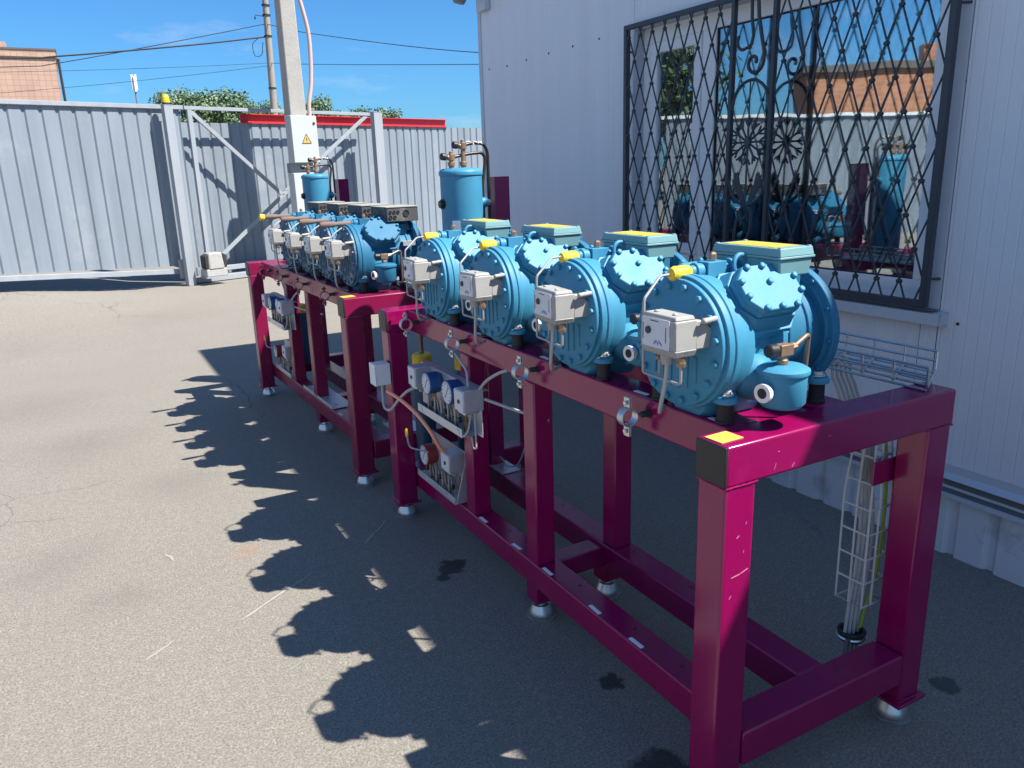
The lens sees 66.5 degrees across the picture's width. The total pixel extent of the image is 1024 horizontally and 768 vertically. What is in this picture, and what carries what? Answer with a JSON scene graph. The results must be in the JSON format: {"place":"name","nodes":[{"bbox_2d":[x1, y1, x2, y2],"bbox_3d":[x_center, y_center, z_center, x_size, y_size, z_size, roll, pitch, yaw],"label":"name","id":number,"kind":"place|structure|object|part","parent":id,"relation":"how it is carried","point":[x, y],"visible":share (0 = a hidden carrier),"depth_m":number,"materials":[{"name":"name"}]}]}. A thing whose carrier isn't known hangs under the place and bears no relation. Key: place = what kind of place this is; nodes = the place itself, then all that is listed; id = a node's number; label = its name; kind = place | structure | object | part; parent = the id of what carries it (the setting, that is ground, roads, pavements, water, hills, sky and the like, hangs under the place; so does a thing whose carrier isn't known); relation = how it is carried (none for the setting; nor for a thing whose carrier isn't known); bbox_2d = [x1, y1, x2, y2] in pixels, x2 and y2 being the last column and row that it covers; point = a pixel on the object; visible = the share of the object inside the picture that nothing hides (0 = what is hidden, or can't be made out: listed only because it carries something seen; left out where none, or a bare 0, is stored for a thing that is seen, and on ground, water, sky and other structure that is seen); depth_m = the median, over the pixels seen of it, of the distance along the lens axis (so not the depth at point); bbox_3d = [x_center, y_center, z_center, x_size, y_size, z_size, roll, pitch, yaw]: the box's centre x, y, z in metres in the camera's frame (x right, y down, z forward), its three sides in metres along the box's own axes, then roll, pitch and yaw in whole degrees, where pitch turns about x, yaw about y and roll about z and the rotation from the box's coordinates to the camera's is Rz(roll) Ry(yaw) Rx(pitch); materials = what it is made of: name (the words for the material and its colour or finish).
{"place":"outdoors","nodes":[
{"label":"outdoors","id":0,"kind":"place"},
{"bbox_2d":[0,0,480,127],"label":"sky","id":1,"kind":"structure","parent":0,"point":[450,93],"materials":[{"name":"blue"}]},
{"bbox_2d":[0,266,1023,767],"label":"ground","id":2,"kind":"structure","parent":0,"point":[146,426],"depth_m":3.17,"materials":[{"name":"grey asphalt"}]},
{"bbox_2d":[0,41,66,105],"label":"tiled building","id":3,"kind":"structure","parent":2,"relation":"on","point":[13,80],"depth_m":37.46,"materials":[{"name":"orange tile"}]},
{"bbox_2d":[130,74,137,103],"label":"antenna mast","id":4,"kind":"object","parent":2,"relation":"on","point":[134,84],"visible":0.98,"depth_m":52.38,"materials":[{"name":"grey metal"}]},
{"bbox_2d":[146,640,174,659],"bbox_3d":[-1.277,0.967,2.841,0.014,0.001,0.136,5,17,24],"label":"ground scratch","id":5,"kind":"object","parent":2,"relation":"on","point":[160,649],"visible":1,"depth_m":2.84},
{"bbox_2d":[161,104,196,285],"bbox_3d":[-5.234,-2.922,12.249,0.174,2.757,0.230,13,21,42],"label":"gate post","id":6,"kind":"object","parent":2,"relation":"on","point":[186,267],"visible":1,"depth_m":12.19,"materials":[{"name":"grey metal"}]},
{"bbox_2d":[161,94,169,104],"bbox_3d":[-5.262,-4.323,11.848,0.118,0.158,0.120,-10,17,-27],"label":"warning beacon","id":7,"kind":"object","parent":6,"relation":"on","point":[165,99],"visible":0.99,"depth_m":11.81,"materials":[{"name":"yellow plastic"}]},
{"bbox_2d":[0,99,369,281],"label":"sliding gate","id":8,"kind":"structure","parent":6,"relation":"attached to","point":[85,185],"depth_m":11.54,"materials":[{"name":"grey metal"}]},
{"bbox_2d":[148,84,234,122],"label":"tree","id":9,"kind":"object","parent":2,"relation":"on","point":[208,99],"visible":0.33,"depth_m":53.58,"materials":[{"name":"green plant"}]},
{"bbox_2d":[200,252,229,278],"bbox_3d":[-4.818,-1.927,12.602,0.240,0.395,0.380,13,21,42],"label":"gate motor","id":10,"kind":"object","parent":2,"relation":"on","point":[213,264],"visible":1,"depth_m":12.51,"materials":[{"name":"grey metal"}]},
{"bbox_2d":[196,271,247,282],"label":"gate track","id":11,"kind":"structure","parent":2,"relation":"on","point":[233,275],"depth_m":13.10,"materials":[{"name":"grey metal"}]},
{"bbox_2d":[208,86,282,123],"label":"tree","id":12,"kind":"object","parent":2,"relation":"on","point":[238,100],"visible":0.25,"depth_m":55.47,"materials":[{"name":"green plant"}]},
{"bbox_2d":[252,0,277,114],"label":"utility pole","id":13,"kind":"object","parent":2,"relation":"on","point":[266,15],"visible":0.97,"depth_m":30.36,"materials":[{"name":"grey concrete"}]},
{"bbox_2d":[0,24,263,67],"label":"overhead wire","id":14,"kind":"object","parent":13,"relation":"attached to","point":[131,49],"visible":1,"depth_m":28.34,"materials":[{"name":"black"}]},
{"bbox_2d":[0,36,264,58],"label":"overhead wire","id":15,"kind":"object","parent":13,"relation":"attached to","point":[127,50],"visible":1,"depth_m":28.11,"materials":[{"name":"black"}]},
{"bbox_2d":[4,66,263,92],"bbox_3d":[-23.005,-10.643,28.015,27.634,1.333,0.016,-5,16,-11],"label":"overhead wire","id":16,"kind":"object","parent":13,"relation":"attached to","point":[132,81],"visible":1,"depth_m":29.69,"materials":[{"name":"black"}]},
{"bbox_2d":[21,63,262,71],"bbox_3d":[-21.566,-10.396,25.361,26.526,0.692,0.016,-9,17,-23],"label":"overhead wire","id":17,"kind":"object","parent":13,"relation":"attached to","point":[136,68],"visible":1,"depth_m":28.75,"materials":[{"name":"black"}]},
{"bbox_2d":[268,24,478,52],"bbox_3d":[-2.876,-10.811,24.051,18.820,3.182,0.611,13,21,43],"label":"overhead wire","id":18,"kind":"object","parent":13,"relation":"attached to","point":[387,43],"visible":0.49,"depth_m":24.81,"materials":[{"name":"black"}]},
{"bbox_2d":[276,63,478,64],"bbox_3d":[-2.887,-10.024,24.226,18.818,1.969,0.609,13,21,43],"label":"overhead wire","id":19,"kind":"object","parent":13,"relation":"attached to","point":[392,64],"visible":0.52,"depth_m":24.89,"materials":[{"name":"black"}]},
{"bbox_2d":[240,572,312,620],"bbox_3d":[-0.950,0.860,3.192,0.014,0.001,0.433,6,17,27],"label":"ground scratch","id":20,"kind":"object","parent":2,"relation":"on","point":[274,597],"visible":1,"depth_m":3.17},
{"bbox_2d":[274,0,305,157],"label":"concrete pole","id":21,"kind":"object","parent":2,"relation":"on","point":[290,66],"depth_m":12.63,"materials":[{"name":"grey concrete"}]},
{"bbox_2d":[288,173,313,212],"bbox_3d":[-3.479,-2.809,13.154,0.182,1.450,0.390,13,21,42],"label":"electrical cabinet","id":22,"kind":"object","parent":21,"relation":"attached to","point":[296,190],"visible":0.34,"depth_m":12.90,"materials":[{"name":"grey metal"}]},
{"bbox_2d":[287,163,313,172],"bbox_3d":[-3.538,-3.613,13.047,0.100,0.160,0.440,13,21,42],"label":"cabinet adapter box","id":23,"kind":"object","parent":22,"relation":"on","point":[293,167],"visible":0.79,"depth_m":12.95,"materials":[{"name":"grey metal"}]},
{"bbox_3d":[-3.422,-2.796,13.101,0.016,1.442,0.382,13,21,42],"label":"cabinet door","id":24,"kind":"part","parent":22,"relation":"part of","materials":[{"name":"white paint"}]},
{"bbox_2d":[284,115,319,162],"bbox_3d":[-3.454,-4.036,12.879,0.190,0.740,0.485,13,21,42],"label":"electrical cabinet","id":25,"kind":"object","parent":21,"relation":"attached to","point":[302,139],"visible":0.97,"depth_m":12.79,"materials":[{"name":"grey metal"}]},
{"bbox_3d":[-3.400,-4.024,12.829,0.016,0.732,0.477,13,21,42],"label":"cabinet door","id":26,"kind":"part","parent":25,"relation":"part of","materials":[{"name":"white paint"}]},
{"bbox_2d":[298,0,312,115],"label":"conduit pipe","id":27,"kind":"object","parent":21,"relation":"attached to","point":[309,42],"visible":0.98,"depth_m":12.78,"materials":[{"name":"grey plastic"}]},
{"bbox_2d":[180,122,482,276],"bbox_3d":[-2.305,-3.933,15.981,0.100,2.545,9.250,13,21,42],"label":"corrugated fence","id":28,"kind":"object","parent":2,"relation":"on","point":[239,196],"visible":0.27,"depth_m":13.98,"materials":[{"name":"grey metal"}]},
{"bbox_2d":[238,114,445,127],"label":"red channel beam","id":29,"kind":"structure","parent":28,"relation":"on","point":[320,120],"depth_m":14.78,"materials":[{"name":"red metal"}]},
{"bbox_2d":[305,93,360,116],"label":"tree","id":30,"kind":"object","parent":2,"relation":"on","point":[318,104],"visible":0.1,"depth_m":57.36,"materials":[{"name":"green plant"}]},
{"bbox_2d":[245,259,457,487],"bbox_3d":[-1.057,-0.242,5.243,0.851,1.044,2.296,-10,18,-29],"label":"steel frame","id":31,"kind":"object","parent":2,"relation":"on","point":[355,421],"visible":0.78,"depth_m":4.93,"materials":[{"name":"purple metal"}]},
{"bbox_2d":[264,335,292,377],"bbox_3d":[-1.696,-0.218,5.748,0.176,0.272,0.449,-10,18,-29],"label":"gauge panel","id":32,"kind":"object","parent":31,"relation":"attached to","point":[284,353],"visible":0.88,"depth_m":5.73,"materials":[{"name":"grey metal"}]},
{"bbox_2d":[261,282,323,336],"bbox_3d":[-1.526,-0.509,5.278,0.167,0.346,0.935,-12,18,-33],"label":"gauge panel","id":33,"kind":"object","parent":31,"relation":"attached to","point":[280,307],"visible":0.91,"depth_m":5.28,"materials":[{"name":"grey metal"}]},
{"bbox_2d":[259,201,344,270],"bbox_3d":[-1.381,-0.980,5.246,0.570,0.464,0.486,-10,18,-29],"label":"compressor","id":34,"kind":"object","parent":31,"relation":"on","point":[276,238],"visible":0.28,"depth_m":5.16,"materials":[{"name":"blue paint"}]},
{"bbox_2d":[298,295,310,364],"bbox_3d":[-1.609,-0.503,5.912,0.124,0.725,0.124,-10,17,-27],"label":"filter vessel","id":35,"kind":"object","parent":31,"relation":"attached to","point":[305,336],"visible":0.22,"depth_m":5.91,"materials":[{"name":"blue paint"}]},
{"bbox_2d":[280,202,365,276],"bbox_3d":[-1.154,-0.893,4.903,0.534,0.464,0.486,-10,18,-29],"label":"compressor","id":36,"kind":"object","parent":31,"relation":"on","point":[294,242],"visible":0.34,"depth_m":4.81,"materials":[{"name":"blue paint"}]},
{"bbox_2d":[300,157,349,210],"bbox_3d":[-1.426,-1.367,6.023,0.381,0.744,0.206,-10,18,-29],"label":"oil separator","id":37,"kind":"object","parent":31,"relation":"on","point":[316,185],"visible":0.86,"depth_m":5.89,"materials":[{"name":"blue metal"}]},
{"bbox_2d":[303,385,347,408],"bbox_3d":[-1.208,0.070,5.111,0.140,0.018,0.630,-10,18,-29],"label":"perforated plate","id":38,"kind":"object","parent":31,"relation":"on","point":[333,400],"visible":0.7,"depth_m":5.01,"materials":[{"name":"grey metal"}]},
{"bbox_2d":[299,203,390,283],"bbox_3d":[-0.947,-0.805,4.561,0.534,0.464,0.486,-10,18,-29],"label":"compressor","id":39,"kind":"object","parent":31,"relation":"on","point":[313,246],"visible":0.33,"depth_m":4.46,"materials":[{"name":"blue paint"}]},
{"bbox_2d":[319,204,422,291],"bbox_3d":[-0.752,-0.723,4.239,0.534,0.464,0.486,-10,18,-29],"label":"compressor","id":40,"kind":"object","parent":31,"relation":"on","point":[365,254],"visible":0.91,"depth_m":4.14,"materials":[{"name":"blue paint"}]},
{"bbox_2d":[383,420,415,431],"bbox_3d":[-0.613,0.235,4.442,0.170,0.018,0.220,-10,18,-29],"label":"perforated plate","id":41,"kind":"object","parent":31,"relation":"on","point":[414,425],"visible":0.23,"depth_m":4.45,"materials":[{"name":"grey metal"}]},
{"bbox_2d":[365,520,385,543],"bbox_3d":[-0.649,0.704,3.723,0.015,0.001,0.269,2,16,15],"label":"ground scratch","id":42,"kind":"object","parent":2,"relation":"on","point":[369,538],"visible":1,"depth_m":3.70},
{"bbox_2d":[354,105,402,117],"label":"tree","id":43,"kind":"object","parent":2,"relation":"on","point":[392,114],"visible":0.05,"depth_m":60.27,"materials":[{"name":"green plant"}]},
{"bbox_2d":[370,112,387,203],"bbox_3d":[-2.516,-3.754,14.957,0.174,2.757,0.290,13,21,42],"label":"gate post","id":44,"kind":"object","parent":2,"relation":"on","point":[379,156],"visible":0.48,"depth_m":14.74,"materials":[{"name":"grey metal"}]},
{"bbox_2d":[378,304,955,767],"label":"steel frame","id":45,"kind":"object","parent":2,"relation":"on","point":[736,460],"visible":0.98,"depth_m":2.25,"materials":[{"name":"purple metal"}]},
{"bbox_2d":[369,360,414,410],"bbox_3d":[-0.545,0.029,3.557,0.082,0.218,0.329,-12,18,-32],"label":"junction box","id":46,"kind":"object","parent":45,"relation":"attached to","point":[380,374],"visible":0.98,"depth_m":3.61,"materials":[{"name":"white plastic"}]},
{"bbox_2d":[385,389,446,452],"bbox_3d":[-0.452,0.171,3.478,0.072,0.211,0.437,-15,20,-40],"label":"orange hose","id":47,"kind":"object","parent":46,"relation":"attached to","point":[420,418],"visible":1,"depth_m":3.36,"materials":[{"name":"brown"}]},
{"bbox_2d":[412,334,436,460],"bbox_3d":[-0.465,0.064,4.135,0.110,0.985,0.110,-10,17,-27],"label":"filter vessel","id":48,"kind":"object","parent":45,"relation":"attached to","point":[423,435],"visible":0.39,"depth_m":4.11,"materials":[{"name":"blue paint"}]},
{"bbox_2d":[405,428,466,504],"bbox_3d":[-0.351,0.347,3.537,0.176,0.272,0.449,-10,17,-27],"label":"gauge panel","id":49,"kind":"object","parent":45,"relation":"attached to","point":[444,474],"visible":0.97,"depth_m":3.51,"materials":[{"name":"grey metal"}]},
{"bbox_2d":[454,354,464,450],"bbox_3d":[-0.217,0.009,3.720,0.110,0.815,0.110,-10,17,-27],"label":"filter vessel","id":50,"kind":"object","parent":45,"relation":"attached to","point":[461,445],"visible":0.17,"depth_m":3.68,"materials":[{"name":"blue paint"}]},
{"bbox_2d":[403,218,516,325],"bbox_3d":[-0.197,-0.459,3.276,0.535,0.439,0.486,-10,17,-27],"label":"compressor","id":51,"kind":"object","parent":45,"relation":"on","point":[431,271],"visible":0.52,"depth_m":3.16,"materials":[{"name":"blue paint"}]},
{"bbox_2d":[438,140,510,230],"bbox_3d":[-0.167,-0.777,3.730,0.381,0.744,0.206,-10,17,-27],"label":"oil separator","id":52,"kind":"object","parent":45,"relation":"on","point":[462,193],"visible":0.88,"depth_m":3.60,"materials":[{"name":"blue paint"}]},
{"bbox_2d":[408,351,548,449],"bbox_3d":[-0.190,0.057,3.063,0.167,0.346,0.935,-11,18,-31],"label":"gauge panel","id":53,"kind":"object","parent":45,"relation":"attached to","point":[454,402],"visible":0.98,"depth_m":3.09,"materials":[{"name":"grey metal"}]},
{"bbox_2d":[489,449,523,474],"bbox_3d":[-0.032,0.305,3.741,0.100,0.221,0.334,-10,17,-27],"label":"base plate bracket","id":54,"kind":"object","parent":45,"relation":"on","point":[506,467],"visible":0.73,"depth_m":3.75,"materials":[{"name":"metal"}]},
{"bbox_2d":[458,223,588,348],"bbox_3d":[0.058,-0.345,2.831,0.534,0.439,0.486,-10,17,-27],"label":"compressor","id":55,"kind":"object","parent":45,"relation":"on","point":[497,284],"visible":0.74,"depth_m":2.71,"materials":[{"name":"blue paint"}]},
{"bbox_2d":[534,230,687,379],"bbox_3d":[0.308,-0.232,2.392,0.536,0.439,0.486,-10,17,-27],"label":"compressor","id":56,"kind":"object","parent":45,"relation":"on","point":[588,305],"visible":0.72,"depth_m":2.28,"materials":[{"name":"blue paint"}]},
{"bbox_2d":[636,239,839,424],"bbox_3d":[0.552,-0.123,1.967,0.534,0.439,0.486,-10,17,-27],"label":"compressor","id":57,"kind":"object","parent":45,"relation":"on","point":[727,331],"visible":1,"depth_m":1.86,"materials":[{"name":"blue paint"}]},
{"bbox_2d":[834,441,892,654],"bbox_3d":[1.043,0.476,2.324,0.118,0.842,0.097,-10,17,-27],"label":"cable drop","id":58,"kind":"object","parent":45,"relation":"attached to","point":[852,634],"visible":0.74,"depth_m":2.31,"materials":[{"name":"metal"}]},
{"bbox_2d":[828,332,938,400],"bbox_3d":[0.651,-0.200,3.076,0.198,0.212,2.229,-10,17,-27],"label":"cable tray","id":59,"kind":"object","parent":45,"relation":"on","point":[839,357],"visible":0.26,"depth_m":2.31,"materials":[{"name":"metal"}]},
{"bbox_2d":[477,0,1023,586],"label":"office building","id":60,"kind":"structure","parent":0,"point":[871,152],"depth_m":3.63,"materials":[{"name":"grey"}]},
{"bbox_2d":[453,0,489,12],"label":"floodlight","id":61,"kind":"object","parent":60,"relation":"attached to","point":[482,6],"visible":1,"depth_m":6.07,"materials":[{"name":"metal"}]},
{"bbox_2d":[642,0,949,298],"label":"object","id":62,"kind":"structure","parent":60,"relation":"in","point":[933,67],"depth_m":3.73,"materials":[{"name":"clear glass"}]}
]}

